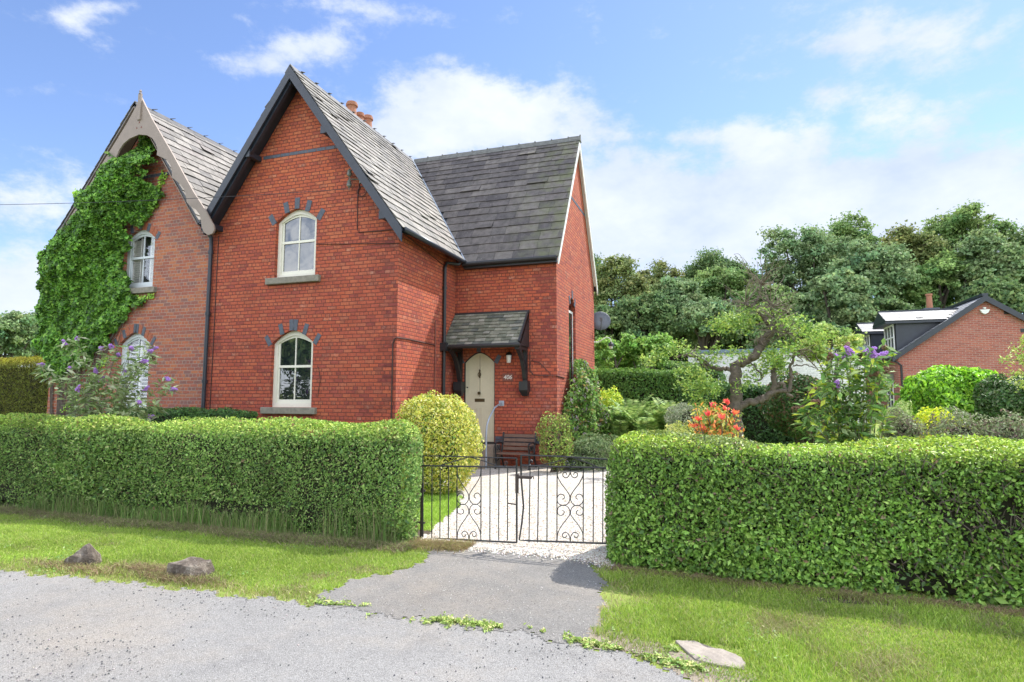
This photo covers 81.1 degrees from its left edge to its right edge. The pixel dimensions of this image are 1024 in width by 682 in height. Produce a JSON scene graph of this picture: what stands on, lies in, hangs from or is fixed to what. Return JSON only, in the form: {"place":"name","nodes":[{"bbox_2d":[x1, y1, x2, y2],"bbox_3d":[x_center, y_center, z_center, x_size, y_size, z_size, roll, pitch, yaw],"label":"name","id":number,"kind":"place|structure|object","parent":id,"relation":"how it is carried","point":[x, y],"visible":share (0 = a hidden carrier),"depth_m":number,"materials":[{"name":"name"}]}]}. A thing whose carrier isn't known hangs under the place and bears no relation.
{"place":"outdoors","nodes":[
{"label":"outdoors","id":0,"kind":"place"},
{"bbox_2d":[0,570,693,681],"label":"road","id":1,"kind":"structure","parent":0,"point":[249,647],"depth_m":3.87,"materials":[{"name":"asphalt"}]},
{"bbox_2d":[0,569,677,681],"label":"loose grit","id":2,"kind":"object","parent":1,"relation":"on","point":[245,617],"visible":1,"depth_m":3.90,"materials":[{"name":"gravel"}]},
{"bbox_2d":[400,484,462,530],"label":"grass","id":3,"kind":"structure","parent":0,"point":[436,506],"depth_m":8.58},
{"bbox_2d":[310,547,608,645],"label":"driveway","id":4,"kind":"structure","parent":0,"point":[537,570],"depth_m":4.91,"materials":[{"name":"asphalt"}]},
{"bbox_2d":[322,548,618,640],"bbox_3d":[-0.155,2.089,5.220,2.201,0.005,2.104,-2,-6,19],"label":"loose grit","id":5,"kind":"object","parent":4,"relation":"on","point":[493,594],"visible":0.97,"depth_m":4.90,"materials":[{"name":"gravel"}]},
{"bbox_2d":[306,591,704,672],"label":"weeds","id":6,"kind":"object","parent":4,"relation":"on","point":[443,619],"visible":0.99,"depth_m":4.02,"materials":[{"name":"green plant"}]},
{"bbox_2d":[434,538,618,569],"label":"loose chippings","id":7,"kind":"object","parent":4,"relation":"on","point":[599,561],"visible":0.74,"depth_m":6.07,"materials":[{"name":"gravel"}]},
{"bbox_2d":[0,411,1023,681],"bbox_3d":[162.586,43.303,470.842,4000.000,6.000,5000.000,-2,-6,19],"label":"ground","id":8,"kind":"structure","parent":0,"point":[604,587],"depth_m":4.61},
{"bbox_2d":[0,310,38,367],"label":"woodland tree","id":9,"kind":"object","parent":8,"relation":"on","point":[15,332],"visible":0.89,"depth_m":35.96,"materials":[{"name":"green plant"}]},
{"bbox_2d":[0,355,48,428],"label":"conifer hedge","id":10,"kind":"object","parent":8,"relation":"on","point":[22,389],"visible":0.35,"depth_m":16.30,"materials":[{"name":"green plant"}]},
{"bbox_2d":[23,309,39,366],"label":"woodland tree","id":11,"kind":"object","parent":8,"relation":"on","point":[32,314],"depth_m":39.00,"materials":[{"name":"green plant"}]},
{"bbox_2d":[64,543,101,564],"bbox_3d":[-4.090,2.071,5.736,0.302,0.252,0.227,-2,-6,19],"label":"rock","id":12,"kind":"object","parent":8,"relation":"on","point":[88,553],"visible":0.7,"depth_m":5.67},
{"bbox_2d":[30,335,178,421],"bbox_3d":[-7.093,1.227,10.556,3.461,2.745,1.313,-2,-6,19],"label":"butterfly bush","id":13,"kind":"object","parent":8,"relation":"on","point":[122,392],"visible":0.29,"depth_m":10.48,"materials":[{"name":"green plant"}]},
{"bbox_2d":[0,554,266,594],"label":"dead thatch","id":14,"kind":"object","parent":8,"relation":"on","point":[155,570],"visible":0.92,"depth_m":5.43,"materials":[{"name":"beige plant"}]},
{"bbox_2d":[37,90,238,415],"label":"brick house","id":15,"kind":"structure","parent":8,"relation":"on","point":[166,256],"depth_m":13.50,"materials":[{"name":"brick"}]},
{"bbox_2d":[30,135,166,416],"bbox_3d":[-9.850,-1.009,13.743,3.979,7.777,0.769,-2,-6,19],"label":"ivy","id":16,"kind":"object","parent":15,"relation":"attached to","point":[96,300],"visible":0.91,"depth_m":13.78,"materials":[{"name":"green plant"}]},
{"bbox_2d":[119,333,149,406],"bbox_3d":[-8.511,0.690,13.697,0.950,1.740,0.200,-2,-6,19],"label":"window","id":17,"kind":"structure","parent":15,"relation":"in","point":[137,339],"depth_m":13.76,"materials":[{"name":"white paint"}]},
{"bbox_2d":[127,230,156,293],"bbox_3d":[-8.569,-1.823,13.865,1.240,1.525,0.370,-2,-6,19],"label":"window","id":18,"kind":"structure","parent":15,"relation":"in","point":[140,259],"depth_m":13.98,"materials":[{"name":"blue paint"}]},
{"bbox_2d":[104,406,257,433],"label":"hedge","id":19,"kind":"object","parent":8,"relation":"on","point":[184,412],"visible":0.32,"depth_m":12.03,"materials":[{"name":"green plant"}]},
{"bbox_2d":[167,556,214,577],"bbox_3d":[-2.888,2.069,5.390,0.392,0.180,0.265,-2,-6,19],"label":"rock","id":20,"kind":"object","parent":8,"relation":"on","point":[192,565],"visible":0.66,"depth_m":5.33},
{"bbox_2d":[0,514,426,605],"bbox_3d":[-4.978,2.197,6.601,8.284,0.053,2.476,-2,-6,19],"label":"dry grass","id":21,"kind":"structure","parent":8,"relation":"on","point":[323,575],"depth_m":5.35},
{"bbox_2d":[0,507,429,598],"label":"grass","id":22,"kind":"structure","parent":8,"relation":"on","point":[154,550],"depth_m":6.11,"materials":[{"name":"plant"}]},
{"bbox_2d":[200,64,597,465],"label":"brick house","id":23,"kind":"structure","parent":8,"relation":"on","point":[386,281],"depth_m":12.74,"materials":[{"name":"brick"}]},
{"bbox_2d":[0,189,343,204],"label":"overhead wire","id":24,"kind":"object","parent":23,"relation":"attached to","point":[173,199],"visible":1,"depth_m":12.60,"materials":[{"name":"black metal"}]},
{"bbox_2d":[260,331,316,413],"bbox_3d":[-4.458,0.628,12.161,1.315,1.695,0.280,-2,-6,19],"label":"window","id":25,"kind":"structure","parent":23,"relation":"in","point":[293,354],"depth_m":12.22,"materials":[{"name":"beige paint"}]},
{"bbox_2d":[265,210,320,284],"bbox_3d":[-4.464,-1.960,12.409,1.315,1.575,0.280,-2,-6,19],"label":"window","id":26,"kind":"structure","parent":23,"relation":"in","point":[297,231],"depth_m":12.47,"materials":[{"name":"beige paint"}]},
{"bbox_2d":[466,353,493,441],"bbox_3d":[-0.736,1.274,13.629,0.715,2.005,0.120,-2,-6,19],"label":"front door","id":27,"kind":"structure","parent":23,"relation":"in","point":[479,368],"depth_m":13.64,"materials":[{"name":"beige paint"}]},
{"bbox_2d":[502,373,512,380],"bbox_3d":[-0.095,0.810,13.389,0.250,0.175,0.027,-2,-6,19],"label":"house number sign","id":28,"kind":"object","parent":23,"relation":"attached to","point":[507,376],"visible":1,"depth_m":13.38,"materials":[{"name":"white stone"}]},
{"bbox_2d":[569,310,572,413],"bbox_3d":[1.375,0.509,14.507,0.068,2.520,0.690,-2,-6,19],"label":"window","id":29,"kind":"structure","parent":23,"relation":"in","point":[570,313],"depth_m":14.62,"materials":[{"name":"white paint"}]},
{"bbox_2d":[594,311,610,330],"bbox_3d":[2.562,-0.593,17.438,0.582,0.589,0.597,-2,-6,19],"label":"satellite dish","id":30,"kind":"object","parent":23,"relation":"attached to","point":[602,320],"visible":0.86,"depth_m":17.54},
{"bbox_2d":[417,484,425,536],"bbox_3d":[-1.055,1.969,6.880,0.120,0.670,0.038,-2,-6,19],"label":"gate post","id":31,"kind":"object","parent":8,"relation":"on","point":[420,522],"visible":0.61,"depth_m":6.86,"materials":[{"name":"metal"}]},
{"bbox_2d":[418,455,518,542],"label":"garden gate","id":32,"kind":"structure","parent":31,"relation":"attached to","point":[490,467],"depth_m":6.65,"materials":[{"name":"black metal"}]},
{"bbox_2d":[393,390,485,494],"bbox_3d":[-1.188,1.671,10.071,1.592,1.691,1.522,-2,-6,19],"label":"golden bush","id":33,"kind":"object","parent":8,"relation":"on","point":[444,429],"visible":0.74,"depth_m":9.60,"materials":[{"name":"yellow plant"}]},
{"bbox_2d":[474,444,499,468],"bbox_3d":[-0.857,2.580,13.073,1.000,0.620,0.799,-2,-6,19],"label":"doorstep","id":34,"kind":"object","parent":8,"relation":"on","point":[490,450],"visible":0.18,"depth_m":12.88,"materials":[{"name":"stone"}]},
{"bbox_2d":[0,515,1023,681],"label":"clover","id":35,"kind":"object","parent":8,"relation":"on","point":[654,660],"visible":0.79,"depth_m":4.02,"materials":[{"name":"green plant"}]},
{"bbox_2d":[0,500,1023,622],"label":"soil bed","id":36,"kind":"object","parent":8,"relation":"on","point":[429,532],"visible":0.06,"depth_m":5.29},
{"bbox_2d":[5,488,409,544],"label":"long grass","id":37,"kind":"structure","parent":36,"relation":"on","point":[247,523],"depth_m":7.26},
{"bbox_2d":[0,412,423,541],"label":"clipped hedge","id":38,"kind":"object","parent":36,"relation":"on","point":[136,460],"visible":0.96,"depth_m":7.53,"materials":[{"name":"green plant"}]},
{"bbox_2d":[0,504,425,553],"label":"dead thatch","id":39,"kind":"object","parent":36,"relation":"on","point":[276,537],"visible":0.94,"depth_m":6.98,"materials":[{"name":"beige plant"}]},
{"bbox_2d":[394,534,477,553],"bbox_3d":[-0.787,2.178,6.438,0.998,0.052,0.781,-2,-6,19],"label":"dead thatch","id":40,"kind":"object","parent":36,"relation":"on","point":[443,544],"visible":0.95,"depth_m":6.39,"materials":[{"name":"beige plant"}]},
{"bbox_2d":[604,429,1023,609],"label":"clipped hedge","id":41,"kind":"object","parent":36,"relation":"on","point":[937,514],"visible":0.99,"depth_m":5.08,"materials":[{"name":"green plant"}]},
{"bbox_2d":[608,562,1023,622],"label":"dead thatch","id":42,"kind":"object","parent":36,"relation":"on","point":[977,607],"visible":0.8,"depth_m":4.82,"materials":[{"name":"beige plant"}]},
{"bbox_2d":[494,432,536,470],"bbox_3d":[0.084,2.365,12.784,0.788,0.797,0.623,-2,-6,19],"label":"garden bench","id":43,"kind":"object","parent":8,"relation":"on","point":[532,443],"visible":0.94,"depth_m":12.93,"materials":[{"name":"brown wood"}]},
{"bbox_2d":[562,358,620,447],"bbox_3d":[2.010,1.733,14.299,1.166,2.648,3.060,-2,-6,19],"label":"climbing plant","id":44,"kind":"object","parent":8,"relation":"on","point":[590,414],"visible":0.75,"depth_m":13.79,"materials":[{"name":"green plant"}]},
{"bbox_2d":[594,252,615,305],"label":"woodland tree","id":45,"kind":"object","parent":8,"relation":"on","point":[596,260],"visible":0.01,"depth_m":52.76,"materials":[{"name":"green plant"}]},
{"bbox_2d":[599,385,623,444],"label":"golden shrub","id":46,"kind":"object","parent":8,"relation":"on","point":[613,395],"visible":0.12,"depth_m":16.41,"materials":[{"name":"yellow plant"}]},
{"bbox_2d":[594,332,641,369],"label":"fruit tree","id":47,"kind":"object","parent":8,"relation":"on","point":[606,356],"visible":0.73,"depth_m":20.06,"materials":[{"name":"green plant"}]},
{"bbox_2d":[594,253,650,309],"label":"woodland tree","id":48,"kind":"object","parent":8,"relation":"on","point":[617,267],"visible":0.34,"depth_m":46.15,"materials":[{"name":"green plant"}]},
{"bbox_2d":[594,303,651,369],"bbox_3d":[6.512,0.767,40.520,6.182,7.000,4.891,-2,-6,19],"label":"woodland tree","id":49,"kind":"object","parent":8,"relation":"on","point":[618,321],"visible":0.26,"depth_m":39.27,"materials":[{"name":"green plant"}]},
{"bbox_2d":[610,398,661,416],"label":"fern","id":50,"kind":"object","parent":8,"relation":"on","point":[640,409],"visible":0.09,"depth_m":14.71,"materials":[{"name":"green plant"}]},
{"bbox_2d":[615,331,675,369],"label":"fruit tree","id":51,"kind":"object","parent":8,"relation":"on","point":[648,344],"visible":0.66,"depth_m":20.26,"materials":[{"name":"green plant"}]},
{"bbox_2d":[604,399,688,435],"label":"fern","id":52,"kind":"object","parent":8,"relation":"on","point":[640,423],"visible":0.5,"depth_m":13.91,"materials":[{"name":"green plant"}]},
{"bbox_2d":[614,289,683,369],"bbox_3d":[9.191,0.363,40.813,4.681,7.768,4.642,0,-5,3],"label":"woodland tree","id":53,"kind":"object","parent":8,"relation":"on","point":[655,312],"visible":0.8,"depth_m":39.44,"materials":[{"name":"green plant"}]},
{"bbox_2d":[595,367,705,406],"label":"clipped hedge","id":54,"kind":"object","parent":8,"relation":"on","point":[639,384],"visible":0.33,"depth_m":18.01,"materials":[{"name":"green plant"}]},
{"bbox_2d":[621,258,684,290],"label":"woodland tree","id":55,"kind":"object","parent":8,"relation":"on","point":[660,266],"visible":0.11,"depth_m":52.96,"materials":[{"name":"green plant"}]},
{"bbox_2d":[605,360,727,382],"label":"hedge","id":56,"kind":"object","parent":8,"relation":"on","point":[721,376],"visible":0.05,"depth_m":20.91,"materials":[{"name":"green plant"}]},
{"bbox_2d":[580,595,756,681],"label":"bare earth","id":57,"kind":"structure","parent":8,"relation":"on","point":[678,671],"depth_m":3.75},
{"bbox_2d":[645,397,707,433],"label":"fern","id":58,"kind":"object","parent":8,"relation":"on","point":[662,418],"visible":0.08,"depth_m":13.97,"materials":[{"name":"green plant"}]},
{"bbox_2d":[648,274,705,368],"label":"woodland tree","id":59,"kind":"object","parent":8,"relation":"on","point":[678,291],"visible":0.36,"depth_m":42.20,"materials":[{"name":"green plant"}]},
{"bbox_2d":[664,420,694,433],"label":"yellow flowered shrub","id":60,"kind":"object","parent":8,"relation":"on","point":[676,429],"visible":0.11,"depth_m":9.77,"materials":[{"name":"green plant"}]},
{"bbox_2d":[663,402,707,433],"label":"silver shrub","id":61,"kind":"object","parent":8,"relation":"on","point":[683,415],"visible":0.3,"depth_m":12.59,"materials":[{"name":"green plant"}]},
{"bbox_2d":[675,640,745,669],"bbox_3d":[1.214,1.974,3.727,0.254,0.079,0.507,5,-7,-42],"label":"stone slab","id":62,"kind":"object","parent":8,"relation":"on","point":[718,655],"depth_m":3.70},
{"bbox_2d":[669,246,755,285],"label":"woodland tree","id":63,"kind":"object","parent":8,"relation":"on","point":[712,259],"visible":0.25,"depth_m":58.23,"materials":[{"name":"green plant"}]},
{"bbox_2d":[677,296,747,349],"bbox_3d":[12.618,0.629,38.181,4.731,6.837,5.625,-2,-6,19],"label":"woodland tree","id":64,"kind":"object","parent":8,"relation":"on","point":[695,314],"visible":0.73,"depth_m":37.12,"materials":[{"name":"green plant"}]},
{"bbox_2d":[688,399,745,438],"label":"photinia bush","id":65,"kind":"object","parent":8,"relation":"on","point":[715,422],"visible":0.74,"depth_m":8.95,"materials":[{"name":"red plant"}]},
{"bbox_2d":[684,263,763,358],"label":"woodland tree","id":66,"kind":"object","parent":8,"relation":"on","point":[711,285],"visible":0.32,"depth_m":44.91,"materials":[{"name":"green plant"}]},
{"bbox_2d":[708,301,757,349],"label":"woodland tree","id":67,"kind":"object","parent":8,"relation":"on","point":[742,343],"visible":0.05,"depth_m":42.46,"materials":[{"name":"green plant"}]},
{"bbox_2d":[637,250,836,438],"bbox_3d":[4.381,0.336,11.789,3.813,4.408,1.506,-2,-6,19],"label":"apple tree","id":68,"kind":"object","parent":8,"relation":"on","point":[774,325],"visible":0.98,"depth_m":11.65,"materials":[{"name":"green plant"}]},
{"bbox_2d":[677,381,822,446],"bbox_3d":[5.815,1.884,14.561,3.562,1.884,1.055,-2,-6,19],"label":"camellia hedge","id":69,"kind":"object","parent":8,"relation":"on","point":[757,428],"visible":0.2,"depth_m":14.31,"materials":[{"name":"green plant"}]},
{"bbox_2d":[736,280,799,338],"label":"woodland tree","id":70,"kind":"object","parent":8,"relation":"on","point":[787,289],"visible":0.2,"depth_m":39.84,"materials":[{"name":"green plant"}]},
{"bbox_2d":[688,346,867,424],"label":"garage","id":71,"kind":"structure","parent":8,"relation":"on","point":[802,370],"depth_m":22.10,"materials":[{"name":"white paint"}]},
{"bbox_2d":[744,317,842,348],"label":"woodland tree","id":72,"kind":"object","parent":8,"relation":"on","point":[752,343],"visible":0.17,"depth_m":33.79,"materials":[{"name":"green plant"}]},
{"bbox_2d":[757,368,848,447],"bbox_3d":[6.256,1.611,12.787,1.503,2.097,1.519,1,-5,-11],"label":"rhododendron bush","id":73,"kind":"object","parent":8,"relation":"on","point":[785,402],"visible":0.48,"depth_m":12.61,"materials":[{"name":"green plant"}]},
{"bbox_2d":[754,223,853,306],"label":"woodland tree","id":74,"kind":"object","parent":8,"relation":"on","point":[811,261],"visible":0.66,"depth_m":45.00,"materials":[{"name":"green plant"}]},
{"bbox_2d":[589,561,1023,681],"bbox_3d":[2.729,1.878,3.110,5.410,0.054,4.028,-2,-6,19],"label":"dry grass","id":75,"kind":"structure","parent":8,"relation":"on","point":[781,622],"depth_m":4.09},
{"bbox_2d":[591,566,1023,681],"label":"grass","id":76,"kind":"structure","parent":8,"relation":"on","point":[676,585],"depth_m":4.09,"materials":[{"name":"plant"}]},
{"bbox_2d":[796,321,866,440],"bbox_3d":[7.367,1.119,13.802,1.530,3.199,1.416,-3,-6,26],"label":"fruit tree","id":77,"kind":"object","parent":8,"relation":"on","point":[853,339],"visible":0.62,"depth_m":13.64,"materials":[{"name":"green plant"}]},
{"bbox_2d":[787,265,879,345],"bbox_3d":[19.163,-0.272,35.917,5.117,8.233,5.016,-2,-6,19],"label":"woodland tree","id":78,"kind":"object","parent":8,"relation":"on","point":[835,299],"visible":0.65,"depth_m":34.80,"materials":[{"name":"green plant"}]},
{"bbox_2d":[796,208,884,295],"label":"woodland tree","id":79,"kind":"object","parent":8,"relation":"on","point":[839,228],"visible":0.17,"depth_m":49.67,"materials":[{"name":"green plant"}]},
{"bbox_2d":[791,338,904,450],"bbox_3d":[4.069,1.128,7.198,1.369,2.330,1.261,-4,-7,40],"label":"butterfly bush","id":80,"kind":"object","parent":8,"relation":"on","point":[853,413],"visible":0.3,"depth_m":7.14,"materials":[{"name":"green plant"}]},
{"bbox_2d":[823,237,926,302],"bbox_3d":[24.106,-1.565,39.717,6.286,11.174,5.868,-2,-6,19],"label":"woodland tree","id":81,"kind":"object","parent":8,"relation":"on","point":[883,266],"visible":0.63,"depth_m":38.56,"materials":[{"name":"green plant"}]},
{"bbox_2d":[843,295,920,328],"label":"woodland tree","id":82,"kind":"object","parent":8,"relation":"on","point":[885,304],"visible":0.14,"depth_m":35.52,"materials":[{"name":"green plant"}]},
{"bbox_2d":[879,400,912,434],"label":"shrub","id":83,"kind":"object","parent":8,"relation":"on","point":[905,409],"visible":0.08,"depth_m":8.14,"materials":[{"name":"green plant"}]},
{"bbox_2d":[877,405,932,449],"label":"grey shrub","id":84,"kind":"object","parent":8,"relation":"on","point":[902,426],"visible":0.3,"depth_m":7.33,"materials":[{"name":"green plant"}]},
{"bbox_2d":[876,220,957,304],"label":"woodland tree","id":85,"kind":"object","parent":8,"relation":"on","point":[924,247],"visible":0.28,"depth_m":46.45,"materials":[{"name":"green plant"}]},
{"bbox_2d":[897,247,974,308],"bbox_3d":[27.977,-1.112,39.228,4.810,10.093,4.432,-2,-6,19],"label":"woodland tree","id":86,"kind":"object","parent":8,"relation":"on","point":[941,268],"visible":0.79,"depth_m":38.85,"materials":[{"name":"green plant"}]},
{"bbox_2d":[854,293,1023,414],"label":"brick house","id":87,"kind":"structure","parent":8,"relation":"on","point":[982,330],"depth_m":23.80,"materials":[{"name":"red brick"}]},
{"bbox_2d":[884,324,894,351],"bbox_3d":[16.146,-0.095,25.608,0.045,1.070,1.460,-2,-6,19],"label":"window","id":88,"kind":"structure","parent":87,"relation":"in","point":[889,336],"depth_m":25.46,"materials":[{"name":"white paint"}]},
{"bbox_2d":[886,380,894,406],"bbox_3d":[15.990,2.260,25.279,0.045,1.160,0.980,-2,-6,19],"label":"window","id":89,"kind":"structure","parent":87,"relation":"in","point":[891,402],"depth_m":25.17,"materials":[{"name":"white paint"}]},
{"bbox_2d":[913,406,971,439],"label":"yellow shrub","id":90,"kind":"object","parent":8,"relation":"on","point":[924,416],"visible":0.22,"depth_m":7.89,"materials":[{"name":"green plant"}]},
{"bbox_2d":[893,364,1002,432],"bbox_3d":[7.397,1.428,9.966,1.747,2.085,1.834,-2,-6,19],"label":"laurel bush","id":91,"kind":"object","parent":8,"relation":"on","point":[934,386],"visible":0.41,"depth_m":9.59,"materials":[{"name":"green plant"}]},
{"bbox_2d":[926,405,997,454],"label":"grey shrub","id":92,"kind":"object","parent":8,"relation":"on","point":[950,425],"visible":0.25,"depth_m":6.83,"materials":[{"name":"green plant"}]},
{"bbox_2d":[919,198,1023,256],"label":"woodland tree","id":93,"kind":"object","parent":8,"relation":"on","point":[957,224],"visible":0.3,"depth_m":47.05,"materials":[{"name":"green plant"}]},
{"bbox_2d":[949,228,1023,300],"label":"woodland tree","id":94,"kind":"object","parent":8,"relation":"on","point":[983,257],"visible":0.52,"depth_m":37.90,"materials":[{"name":"green plant"}]},
{"bbox_2d":[950,274,1023,312],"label":"woodland tree","id":95,"kind":"object","parent":8,"relation":"on","point":[1004,290],"visible":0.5,"depth_m":33.76,"materials":[{"name":"green plant"}]},
{"bbox_2d":[972,373,1023,432],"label":"dark shrub","id":96,"kind":"object","parent":8,"relation":"on","point":[999,395],"visible":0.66,"depth_m":8.86,"materials":[{"name":"green plant"}]},
{"bbox_2d":[972,408,1023,441],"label":"grey shrub","id":97,"kind":"object","parent":8,"relation":"on","point":[1010,431],"visible":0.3,"depth_m":6.58,"materials":[{"name":"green plant"}]},
{"bbox_2d":[999,334,1023,392],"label":"sapling","id":98,"kind":"object","parent":8,"relation":"on","point":[1021,361],"visible":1,"depth_m":7.47,"materials":[{"name":"green plant"}]},
{"bbox_2d":[1006,227,1023,313],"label":"woodland tree","id":99,"kind":"object","parent":8,"relation":"on","point":[1017,235],"visible":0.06,"depth_m":43.66,"materials":[{"name":"green plant"}]},
{"bbox_2d":[0,0,1023,366],"label":"sky","id":100,"kind":"structure","parent":0,"point":[700,123],"materials":[{"name":"blue"}]},
{"bbox_2d":[425,446,611,557],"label":"gravel path","id":101,"kind":"structure","parent":0,"point":[570,483],"depth_m":10.68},
{"bbox_2d":[485,401,503,468],"bbox_3d":[-0.374,2.042,13.002,0.121,1.480,0.727,-2,-6,23],"label":"handrail","id":102,"kind":"object","parent":101,"relation":"on","point":[501,403],"visible":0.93,"depth_m":12.72,"materials":[{"name":"metal"}]},
{"bbox_2d":[421,490,612,559],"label":"loose chippings","id":103,"kind":"object","parent":101,"relation":"on","point":[568,525],"visible":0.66,"depth_m":7.41,"materials":[{"name":"gravel"}]},
{"bbox_2d":[535,410,573,472],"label":"privet shrub","id":104,"kind":"object","parent":101,"relation":"on","point":[557,439],"visible":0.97,"depth_m":12.11,"materials":[{"name":"green plant"}]},
{"bbox_2d":[518,454,626,543],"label":"garden gate","id":105,"kind":"structure","parent":101,"relation":"on","point":[521,477],"depth_m":6.33,"materials":[{"name":"black metal"}]},
{"bbox_2d":[558,432,617,470],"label":"spreading shrub","id":106,"kind":"object","parent":101,"relation":"on","point":[584,447],"visible":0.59,"depth_m":12.39,"materials":[{"name":"green plant"}]},
{"bbox_2d":[601,404,651,437],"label":"fern","id":107,"kind":"object","parent":101,"relation":"on","point":[621,426],"visible":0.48,"depth_m":14.29,"materials":[{"name":"green plant"}]},
{"bbox_2d":[613,394,653,413],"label":"fern","id":108,"kind":"object","parent":101,"relation":"on","point":[629,405],"visible":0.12,"depth_m":16.34,"materials":[{"name":"green plant"}]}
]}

